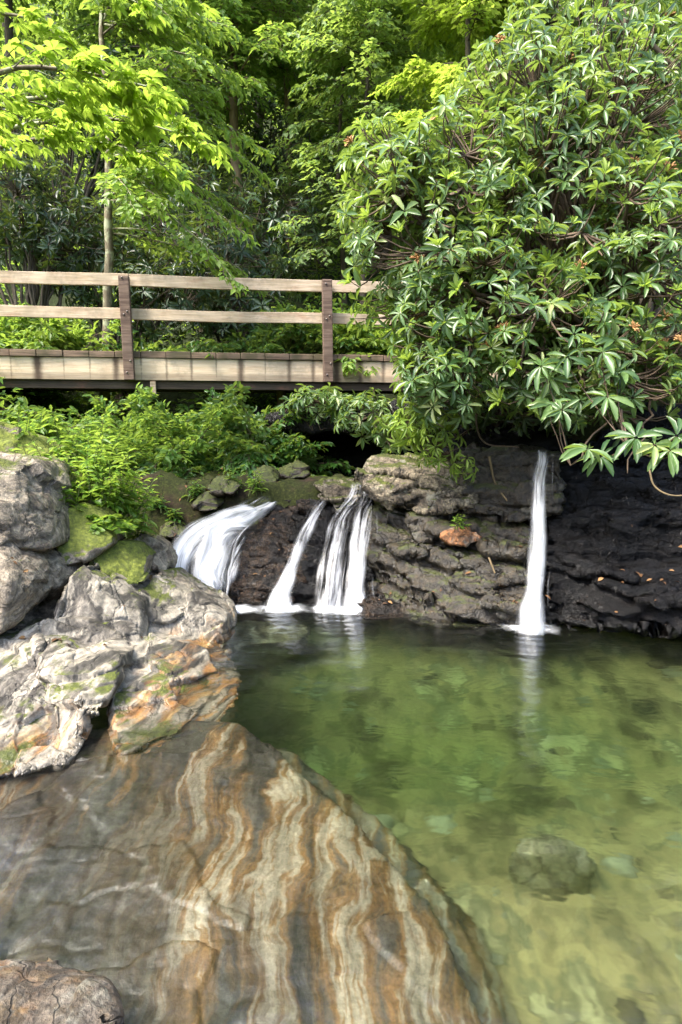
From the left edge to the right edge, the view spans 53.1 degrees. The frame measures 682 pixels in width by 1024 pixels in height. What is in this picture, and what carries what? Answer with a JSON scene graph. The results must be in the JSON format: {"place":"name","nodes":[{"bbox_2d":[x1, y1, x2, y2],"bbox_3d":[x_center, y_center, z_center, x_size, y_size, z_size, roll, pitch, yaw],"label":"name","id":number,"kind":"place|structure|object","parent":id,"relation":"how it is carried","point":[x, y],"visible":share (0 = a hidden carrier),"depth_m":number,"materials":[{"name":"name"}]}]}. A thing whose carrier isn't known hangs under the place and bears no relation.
{"place":"outdoors","nodes":[
{"label":"outdoors","id":0,"kind":"place"},
{"bbox_2d":[0,599,681,1023],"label":"pool water","id":1,"kind":"structure","parent":0,"point":[306,813],"depth_m":2.81,"materials":[{"name":"green liquid"}]},
{"bbox_2d":[357,589,403,615],"bbox_3d":[0.358,0.852,6.158,0.575,0.273,0.663,0,8,0],"label":"rock","id":2,"kind":"object","parent":1,"relation":"in","point":[371,604],"visible":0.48,"depth_m":5.99,"materials":[{"name":"stone"}]},
{"bbox_3d":[-1.212,1.977,2.874,3.708,1.277,2.518,0,8,0],"label":"rock slab","id":3,"kind":"object","parent":1,"relation":"in","visible":0},
{"bbox_2d":[0,957,124,1023],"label":"rock","id":4,"kind":"object","parent":3,"relation":"on","point":[49,991],"visible":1,"depth_m":1.86,"materials":[{"name":"grey stone"}]},
{"bbox_2d":[0,563,237,777],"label":"rock outcrop","id":5,"kind":"object","parent":3,"relation":"on","point":[55,694],"visible":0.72,"depth_m":4.21,"materials":[{"name":"grey stone"}]},
{"bbox_2d":[13,597,60,630],"bbox_3d":[-2.193,0.763,4.831,0.795,0.305,0.977,0,8,0],"label":"rock","id":6,"kind":"object","parent":5,"relation":"on","point":[41,611],"visible":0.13,"depth_m":4.71,"materials":[{"name":"grey stone"}]},
{"bbox_2d":[0,533,88,633],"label":"boulder","id":7,"kind":"object","parent":6,"relation":"on","point":[46,576],"visible":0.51,"depth_m":4.32,"materials":[{"name":"grey stone"}]},
{"bbox_2d":[0,451,84,552],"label":"boulder","id":8,"kind":"object","parent":7,"relation":"on","point":[34,515],"visible":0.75,"depth_m":4.71,"materials":[{"name":"grey stone"}]},
{"bbox_2d":[8,444,46,455],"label":"leafy plant","id":9,"kind":"object","parent":8,"relation":"on","point":[10,449],"visible":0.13,"depth_m":5.18,"materials":[{"name":"green plant"}]},
{"bbox_2d":[56,502,134,565],"bbox_3d":[-1.925,0.125,5.415,0.404,0.424,1.176,0,8,0],"label":"mossy boulder","id":10,"kind":"object","parent":7,"relation":"on","point":[82,545],"visible":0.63,"depth_m":5.08,"materials":[{"name":"green plant"}]},
{"bbox_2d":[59,481,87,511],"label":"leafy plant","id":11,"kind":"object","parent":10,"relation":"on","point":[69,492],"visible":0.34,"depth_m":5.21,"materials":[{"name":"green plant"}]},
{"bbox_2d":[57,429,116,505],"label":"leafy plant","id":12,"kind":"object","parent":10,"relation":"on","point":[86,496],"visible":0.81,"depth_m":5.42,"materials":[{"name":"green plant"}]},
{"bbox_2d":[85,462,126,518],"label":"leafy plant","id":13,"kind":"object","parent":10,"relation":"on","point":[107,503],"visible":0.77,"depth_m":5.36,"materials":[{"name":"green plant"}]},
{"bbox_2d":[85,513,134,537],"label":"fern","id":14,"kind":"object","parent":10,"relation":"on","point":[99,525],"visible":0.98,"depth_m":5.19,"materials":[{"name":"green plant"}]},
{"bbox_2d":[102,448,149,518],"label":"leafy plant","id":15,"kind":"object","parent":10,"relation":"on","point":[128,476],"visible":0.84,"depth_m":5.46,"materials":[{"name":"green plant"}]},
{"bbox_2d":[119,517,156,534],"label":"fern","id":16,"kind":"object","parent":10,"relation":"on","point":[134,521],"visible":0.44,"depth_m":5.46,"materials":[{"name":"green plant"}]},
{"bbox_2d":[122,475,163,530],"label":"leafy plant","id":17,"kind":"object","parent":10,"relation":"on","point":[145,505],"visible":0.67,"depth_m":5.63,"materials":[{"name":"green plant"}]},
{"bbox_2d":[93,539,155,586],"bbox_3d":[-1.683,0.366,5.407,0.386,0.311,0.902,0,8,0],"label":"mossy boulder","id":18,"kind":"object","parent":5,"relation":"on","point":[131,560],"visible":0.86,"depth_m":5.22,"materials":[{"name":"green plant"}]},
{"bbox_2d":[126,521,152,539],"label":"leafy plant","id":19,"kind":"object","parent":18,"relation":"on","point":[130,536],"visible":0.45,"depth_m":5.72,"materials":[{"name":"green plant"}]},
{"bbox_2d":[134,533,177,575],"bbox_3d":[-1.570,0.345,5.815,0.254,0.370,0.691,1,8,5],"label":"boulder","id":20,"kind":"object","parent":5,"relation":"on","point":[166,557],"visible":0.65,"depth_m":5.75,"materials":[{"name":"grey stone"}]},
{"bbox_2d":[151,565,218,595],"bbox_3d":[-1.264,0.619,5.740,0.569,0.424,0.548,0,8,0],"label":"rock slab","id":21,"kind":"object","parent":5,"relation":"on","point":[181,575],"visible":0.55,"depth_m":5.70,"materials":[{"name":"grey stone"}]},
{"bbox_2d":[0,0,681,597],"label":"ground","id":22,"kind":"structure","parent":0,"point":[170,486],"depth_m":9.89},
{"bbox_2d":[0,397,123,462],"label":"shrub","id":23,"kind":"object","parent":22,"relation":"on","point":[39,417],"visible":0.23,"depth_m":7.38,"materials":[{"name":"green plant"}]},
{"bbox_2d":[0,131,125,393],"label":"rhododendron","id":24,"kind":"object","parent":22,"relation":"on","point":[26,237],"visible":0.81,"depth_m":10.44,"materials":[{"name":"green plant"}]},
{"bbox_2d":[0,421,126,503],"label":"mossy boulder","id":25,"kind":"object","parent":22,"relation":"on","point":[7,439],"visible":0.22,"depth_m":5.66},
{"bbox_2d":[10,411,38,441],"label":"leafy plant","id":26,"kind":"object","parent":25,"relation":"on","point":[23,432],"visible":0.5,"depth_m":5.69,"materials":[{"name":"green plant"}]},
{"bbox_2d":[25,441,77,482],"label":"leafy plant","id":27,"kind":"object","parent":25,"relation":"on","point":[50,457],"visible":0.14,"depth_m":5.40,"materials":[{"name":"green plant"}]},
{"bbox_2d":[39,409,92,469],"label":"leafy plant","id":28,"kind":"object","parent":25,"relation":"on","point":[69,447],"visible":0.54,"depth_m":5.80,"materials":[{"name":"green plant"}]},
{"bbox_2d":[77,417,126,482],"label":"leafy plant","id":29,"kind":"object","parent":25,"relation":"on","point":[99,447],"visible":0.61,"depth_m":5.79,"materials":[{"name":"green plant"}]},
{"bbox_2d":[0,0,128,223],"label":"tree","id":30,"kind":"object","parent":22,"relation":"on","point":[8,30],"visible":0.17,"depth_m":14.58,"materials":[{"name":"green plant"}]},
{"bbox_2d":[0,299,134,394],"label":"shrub","id":31,"kind":"object","parent":22,"relation":"on","point":[42,334],"visible":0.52,"depth_m":9.76,"materials":[{"name":"green plant"}]},
{"bbox_2d":[13,0,137,166],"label":"tree","id":32,"kind":"object","parent":22,"relation":"on","point":[40,4],"depth_m":18.42,"materials":[{"name":"green plant"}]},
{"bbox_2d":[0,29,203,259],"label":"rhododendron","id":33,"kind":"object","parent":22,"relation":"on","point":[92,183],"visible":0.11,"depth_m":13.69,"materials":[{"name":"green plant"}]},
{"bbox_2d":[58,10,169,74],"bbox_3d":[-6.604,-21.945,25.195,7.227,14.055,7.068,4,9,29],"label":"tree","id":34,"kind":"object","parent":22,"relation":"on","point":[65,22],"visible":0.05,"depth_m":25.07,"materials":[{"name":"green plant"}]},
{"bbox_2d":[0,0,233,191],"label":"buckeye tree","id":35,"kind":"object","parent":22,"relation":"on","point":[136,117],"visible":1,"depth_m":5.63,"materials":[{"name":"green plant"}]},
{"bbox_2d":[37,210,225,415],"bbox_3d":[-3.433,-3.275,11.405,3.252,3.354,2.038,2,8,11],"label":"rhododendron","id":36,"kind":"object","parent":22,"relation":"on","point":[151,329],"visible":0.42,"depth_m":10.99,"materials":[{"name":"green plant"}]},
{"bbox_2d":[7,0,270,303],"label":"tree","id":37,"kind":"object","parent":22,"relation":"on","point":[93,40],"visible":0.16,"depth_m":13.14,"materials":[{"name":"green plant"}]},
{"bbox_2d":[91,330,218,396],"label":"shrub","id":38,"kind":"object","parent":22,"relation":"on","point":[147,346],"visible":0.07,"depth_m":10.48,"materials":[{"name":"green plant"}]},
{"bbox_2d":[148,495,172,512],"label":"leafy plant","id":39,"kind":"object","parent":22,"relation":"on","point":[160,507],"visible":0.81,"depth_m":7.14,"materials":[{"name":"green plant"}]},
{"bbox_2d":[49,382,278,475],"bbox_3d":[-2.344,-0.846,8.768,3.408,1.648,3.125,7,11,41],"label":"shrub","id":40,"kind":"object","parent":22,"relation":"on","point":[141,441],"visible":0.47,"depth_m":8.21,"materials":[{"name":"green plant"}]},
{"bbox_2d":[159,520,188,538],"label":"stone","id":41,"kind":"object","parent":22,"relation":"on","point":[170,530],"visible":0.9,"depth_m":7.03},
{"bbox_2d":[164,507,185,525],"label":"leafy plant","id":42,"kind":"object","parent":22,"relation":"on","point":[171,514],"visible":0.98,"depth_m":7.10,"materials":[{"name":"green plant"}]},
{"bbox_2d":[79,0,290,415],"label":"tree","id":43,"kind":"object","parent":22,"relation":"on","point":[122,183],"visible":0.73,"depth_m":9.70,"materials":[{"name":"green plant"}]},
{"bbox_2d":[125,452,252,525],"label":"shrub","id":44,"kind":"object","parent":22,"relation":"on","point":[177,473],"visible":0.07,"depth_m":7.82,"materials":[{"name":"green plant"}]},
{"bbox_2d":[180,479,205,500],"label":"leafy plant","id":45,"kind":"object","parent":22,"relation":"on","point":[194,488],"visible":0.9,"depth_m":7.18,"materials":[{"name":"green plant"}]},
{"bbox_2d":[130,4,276,231],"bbox_3d":[-3.324,-12.314,15.954,5.044,11.096,5.260,0,8,0],"label":"tree","id":46,"kind":"object","parent":22,"relation":"on","point":[197,156],"depth_m":16.57,"materials":[{"name":"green plant"}]},
{"bbox_2d":[191,491,225,512],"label":"stone","id":47,"kind":"object","parent":22,"relation":"on","point":[204,502],"visible":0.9,"depth_m":7.04,"materials":[{"name":"stone"}]},
{"bbox_2d":[208,475,240,496],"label":"stone","id":48,"kind":"object","parent":22,"relation":"on","point":[218,486],"visible":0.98,"depth_m":7.10,"materials":[{"name":"green stone"}]},
{"bbox_2d":[225,468,245,493],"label":"leafy plant","id":49,"kind":"object","parent":48,"relation":"on","point":[231,476],"visible":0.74,"depth_m":7.21,"materials":[{"name":"green plant"}]},
{"bbox_2d":[112,140,339,332],"bbox_3d":[-2.052,-5.147,13.091,4.459,3.403,2.446,-2,8,-15],"label":"rhododendron","id":50,"kind":"object","parent":22,"relation":"on","point":[248,209],"visible":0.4,"depth_m":12.85,"materials":[{"name":"green plant"}]},
{"bbox_2d":[153,207,301,398],"bbox_3d":[-1.933,-3.563,11.620,2.572,3.272,2.251,0,8,0],"label":"rhododendron","id":51,"kind":"object","parent":22,"relation":"on","point":[239,254],"visible":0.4,"depth_m":11.29,"materials":[{"name":"green plant"}]},
{"bbox_2d":[173,504,283,597],"bbox_3d":[-1.170,0.354,7.303,1.217,1.134,2.099,0,8,0],"label":"rock ledge","id":52,"kind":"object","parent":22,"relation":"on","point":[232,544],"visible":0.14,"depth_m":6.93,"materials":[{"name":"white liquid"}]},
{"bbox_2d":[185,532,211,576],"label":"waterfall","id":53,"kind":"object","parent":52,"relation":"on","point":[191,566],"visible":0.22,"depth_m":6.49,"materials":[{"name":"white liquid"}]},
{"bbox_2d":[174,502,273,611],"bbox_3d":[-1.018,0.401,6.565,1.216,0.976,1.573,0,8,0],"label":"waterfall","id":54,"kind":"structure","parent":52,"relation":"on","point":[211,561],"depth_m":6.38,"materials":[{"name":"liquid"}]},
{"bbox_2d":[124,0,334,300],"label":"tree","id":55,"kind":"object","parent":22,"relation":"on","point":[225,9],"visible":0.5,"depth_m":12.94,"materials":[{"name":"green plant"}]},
{"bbox_2d":[140,23,343,183],"bbox_3d":[-2.286,-15.369,19.091,6.436,12.005,6.050,-7,10,-40],"label":"tree","id":56,"kind":"object","parent":22,"relation":"on","point":[257,125],"depth_m":19.49,"materials":[{"name":"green plant"}]},
{"bbox_2d":[129,381,355,479],"bbox_3d":[-1.390,-0.785,8.910,3.454,1.743,2.822,0,8,0],"label":"shrub","id":57,"kind":"object","parent":22,"relation":"on","point":[256,454],"visible":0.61,"depth_m":8.33,"materials":[{"name":"green plant"}]},
{"bbox_2d":[244,470,267,495],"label":"leafy plant","id":58,"kind":"object","parent":22,"relation":"on","point":[252,480],"visible":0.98,"depth_m":7.17,"materials":[{"name":"green plant"}]},
{"bbox_2d":[0,271,525,394],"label":"footbridge","id":59,"kind":"object","parent":22,"relation":"on","point":[125,368],"visible":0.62,"depth_m":9.31,"materials":[{"name":"brown wood"}]},
{"bbox_2d":[207,414,323,467],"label":"shrub","id":60,"kind":"object","parent":22,"relation":"on","point":[273,440],"visible":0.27,"depth_m":8.51,"materials":[{"name":"green plant"}]},
{"bbox_2d":[253,465,279,482],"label":"stone","id":61,"kind":"object","parent":22,"relation":"on","point":[270,474],"visible":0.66,"depth_m":7.41,"materials":[{"name":"green stone"}]},
{"bbox_2d":[166,63,369,267],"bbox_3d":[-1.734,-7.641,15.353,5.320,4.287,2.869,3,8,18],"label":"rhododendron","id":62,"kind":"object","parent":22,"relation":"on","point":[270,139],"visible":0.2,"depth_m":14.95,"materials":[{"name":"green plant"}]},
{"bbox_2d":[179,0,364,278],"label":"tree","id":63,"kind":"object","parent":22,"relation":"on","point":[301,5],"visible":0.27,"depth_m":13.96,"materials":[{"name":"green plant"}]},
{"bbox_2d":[193,0,354,241],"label":"tree","id":64,"kind":"object","parent":22,"relation":"on","point":[258,51],"visible":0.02,"depth_m":15.60,"materials":[{"name":"green plant"}]},
{"bbox_2d":[226,499,325,602],"bbox_3d":[-0.621,0.394,7.201,0.971,1.076,1.962,0,8,0],"label":"rock ledge","id":65,"kind":"object","parent":22,"relation":"on","point":[260,554],"visible":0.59,"depth_m":6.66,"materials":[{"name":"brown stone"}]},
{"bbox_2d":[269,514,317,611],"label":"waterfall","id":66,"kind":"structure","parent":65,"relation":"on","point":[280,600],"depth_m":6.21,"materials":[{"name":"liquid"}]},
{"bbox_2d":[186,303,385,358],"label":"shrub","id":67,"kind":"object","parent":22,"relation":"on","point":[291,338],"visible":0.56,"depth_m":10.32,"materials":[{"name":"green plant"}]},
{"bbox_2d":[278,460,309,479],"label":"stone","id":68,"kind":"object","parent":22,"relation":"on","point":[296,469],"visible":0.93,"depth_m":7.93,"materials":[{"name":"green stone"}]},
{"bbox_2d":[310,457,344,474],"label":"leafy plant","id":69,"kind":"object","parent":22,"relation":"on","point":[334,469],"visible":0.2,"depth_m":9.48,"materials":[{"name":"green plant"}]},
{"bbox_2d":[287,500,375,602],"bbox_3d":[-0.100,0.378,7.173,0.916,1.070,1.960,0,8,0],"label":"rock ledge","id":70,"kind":"object","parent":22,"relation":"on","point":[319,550],"visible":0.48,"depth_m":6.70,"materials":[{"name":"white liquid"}]},
{"bbox_2d":[320,492,353,611],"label":"waterfall","id":71,"kind":"structure","parent":70,"relation":"on","point":[336,609],"depth_m":6.11,"materials":[{"name":"liquid"}]},
{"bbox_2d":[313,477,364,512],"bbox_3d":[-0.019,-0.193,7.362,0.547,0.379,0.771,0,8,0],"label":"capstone","id":72,"kind":"object","parent":70,"relation":"on","point":[336,491],"visible":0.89,"depth_m":7.07,"materials":[{"name":"grey stone"}]},
{"bbox_2d":[344,523,365,613],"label":"waterfall","id":73,"kind":"structure","parent":70,"relation":"on","point":[354,598],"depth_m":6.09,"materials":[{"name":"liquid"}]},
{"bbox_2d":[251,0,420,303],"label":"tree","id":74,"kind":"object","parent":22,"relation":"on","point":[296,128],"visible":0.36,"depth_m":12.86,"materials":[{"name":"green plant"}]},
{"bbox_2d":[0,0,681,429],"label":"undergrowth","id":75,"kind":"object","parent":22,"relation":"on","point":[54,394],"visible":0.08,"depth_m":13.38,"materials":[{"name":"green plant"}]},
{"bbox_2d":[276,382,412,454],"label":"rhododendron","id":76,"kind":"object","parent":22,"relation":"on","point":[326,401],"visible":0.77,"depth_m":8.23,"materials":[{"name":"green plant"}]},
{"bbox_2d":[10,462,681,645],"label":"leaf litter","id":77,"kind":"object","parent":22,"relation":"on","point":[599,579],"visible":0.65,"depth_m":5.58,"materials":[{"name":"brown plant"}]},
{"bbox_2d":[262,2,430,186],"bbox_3d":[0.509,-13.640,17.538,5.523,11.011,5.270,7,10,41],"label":"tree","id":78,"kind":"object","parent":22,"relation":"on","point":[350,97],"visible":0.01,"depth_m":18.27,"materials":[{"name":"green plant"}]},
{"bbox_2d":[253,398,440,474],"bbox_3d":[0.489,-0.926,9.591,3.960,1.342,2.976,2,8,14],"label":"boulder","id":79,"kind":"object","parent":22,"relation":"on","point":[345,447],"visible":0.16,"depth_m":9.60,"materials":[{"name":"black stone"}]},
{"bbox_2d":[277,391,286,405],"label":"leafy plant","id":80,"kind":"object","parent":79,"relation":"on","point":[280,394],"visible":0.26,"depth_m":10.21,"materials":[{"name":"green plant"}]},
{"bbox_2d":[281,0,462,311],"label":"tree","id":81,"kind":"object","parent":22,"relation":"on","point":[387,23],"visible":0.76,"depth_m":11.87,"materials":[{"name":"green plant"}]},
{"bbox_2d":[275,0,487,204],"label":"tree","id":82,"kind":"object","parent":22,"relation":"on","point":[425,105],"visible":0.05,"depth_m":15.18,"materials":[{"name":"green plant"}]},
{"bbox_2d":[332,292,451,391],"bbox_3d":[0.827,-2.666,10.807,2.846,1.642,2.831,-4,9,-27],"label":"shrub","id":83,"kind":"object","parent":22,"relation":"on","point":[379,333],"visible":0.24,"depth_m":10.15,"materials":[{"name":"green plant"}]},
{"bbox_2d":[360,504,547,625],"bbox_3d":[0.971,0.449,6.569,1.606,1.175,2.187,0,8,0],"label":"rock ledge","id":84,"kind":"object","parent":22,"relation":"on","point":[414,559],"visible":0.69,"depth_m":6.03,"materials":[{"name":"grey stone"}]},
{"bbox_2d":[354,452,479,516],"bbox_3d":[0.710,-0.319,6.922,1.153,0.549,1.688,0,8,0],"label":"boulder","id":85,"kind":"object","parent":84,"relation":"on","point":[391,482],"visible":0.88,"depth_m":6.36,"materials":[{"name":"grey stone"}]},
{"bbox_2d":[381,401,477,482],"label":"rhododendron","id":86,"kind":"object","parent":85,"relation":"on","point":[407,426],"visible":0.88,"depth_m":5.81,"materials":[{"name":"green plant"}]},
{"bbox_2d":[440,526,480,547],"bbox_3d":[1.059,0.204,6.178,0.373,0.182,0.389,0,8,0],"label":"stone","id":87,"kind":"object","parent":84,"relation":"on","point":[465,537],"visible":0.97,"depth_m":6.01,"materials":[{"name":"brown stone"}]},
{"bbox_2d":[450,514,471,529],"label":"leafy plant","id":88,"kind":"object","parent":84,"relation":"on","point":[457,519],"visible":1,"depth_m":5.92,"materials":[{"name":"green plant"}]},
{"bbox_2d":[488,557,495,572],"bbox_3d":[1.255,0.385,5.817,0.029,0.256,0.176,-4,9,-28],"label":"driftwood","id":89,"kind":"object","parent":84,"relation":"on","point":[489,559],"visible":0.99,"depth_m":5.78,"materials":[{"name":"brown wood"}]},
{"bbox_2d":[458,442,566,522],"bbox_3d":[1.527,-0.324,6.578,0.936,0.697,1.544,0,8,0],"label":"rock block","id":90,"kind":"object","parent":84,"relation":"on","point":[519,477],"visible":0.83,"depth_m":6.06,"materials":[{"name":"grey stone"}]},
{"bbox_2d":[488,456,507,500],"bbox_3d":[1.403,-0.298,6.042,0.056,0.379,0.305,-3,9,-22],"label":"driftwood","id":91,"kind":"object","parent":90,"relation":"in","point":[491,468],"visible":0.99,"depth_m":6.14,"materials":[{"name":"brown wood"}]},
{"bbox_2d":[514,454,544,634],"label":"waterfall","id":92,"kind":"structure","parent":84,"relation":"on","point":[530,618],"depth_m":5.46,"materials":[{"name":"liquid"}]},
{"bbox_2d":[359,0,566,337],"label":"tree","id":93,"kind":"object","parent":22,"relation":"on","point":[479,20],"visible":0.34,"depth_m":10.98,"materials":[{"name":"green plant"}]},
{"bbox_2d":[405,370,596,444],"bbox_3d":[1.518,-1.035,6.648,1.876,0.756,0.932,3,8,18],"label":"rhododendron","id":94,"kind":"object","parent":22,"relation":"on","point":[518,427],"visible":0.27,"depth_m":6.48,"materials":[{"name":"green plant"}]},
{"bbox_2d":[481,0,681,331],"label":"rhododendron","id":95,"kind":"object","parent":22,"relation":"on","point":[637,11],"visible":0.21,"depth_m":7.17,"materials":[{"name":"green plant"}]},
{"bbox_2d":[603,27,677,70],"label":"branch","id":96,"kind":"object","parent":95,"relation":"attached to","point":[656,49],"visible":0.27,"depth_m":6.92,"materials":[{"name":"brown plant"}]},
{"bbox_2d":[491,0,681,143],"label":"tree","id":97,"kind":"object","parent":22,"relation":"on","point":[614,17],"depth_m":11.22,"materials":[{"name":"green plant"}]},
{"bbox_2d":[526,345,681,476],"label":"rhododendron","id":98,"kind":"object","parent":22,"relation":"on","point":[638,446],"visible":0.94,"depth_m":4.86,"materials":[{"name":"green plant"}]},
{"bbox_2d":[649,470,681,496],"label":"hanging root","id":99,"kind":"object","parent":98,"relation":"hanging from","point":[652,482],"visible":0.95,"depth_m":5.10,"materials":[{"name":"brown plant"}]},
{"bbox_2d":[530,462,681,638],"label":"cliff","id":100,"kind":"structure","parent":22,"relation":"on","point":[592,535],"depth_m":5.69,"materials":[{"name":"grey stone"}]},
{"bbox_2d":[439,372,681,467],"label":"boulder","id":101,"kind":"object","parent":100,"relation":"on","point":[504,437],"visible":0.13,"depth_m":6.61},
{"bbox_2d":[332,0,681,447],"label":"rhododendron","id":102,"kind":"object","parent":101,"relation":"on","point":[536,271],"visible":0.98,"depth_m":5.57,"materials":[{"name":"green plant"}]},
{"bbox_2d":[475,412,518,447],"bbox_3d":[1.376,-0.786,6.024,0.391,0.431,0.087,5,9,33],"label":"hanging root","id":103,"kind":"object","parent":102,"relation":"hanging from","point":[482,440],"visible":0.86,"depth_m":6.08,"materials":[{"name":"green plant"}]},
{"bbox_2d":[624,359,647,412],"bbox_3d":[2.388,-1.049,5.552,0.182,0.502,0.124,0,8,0],"label":"hanging root","id":104,"kind":"object","parent":102,"relation":"hanging from","point":[646,386],"visible":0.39,"depth_m":5.53,"materials":[{"name":"brown plant"}]}
]}

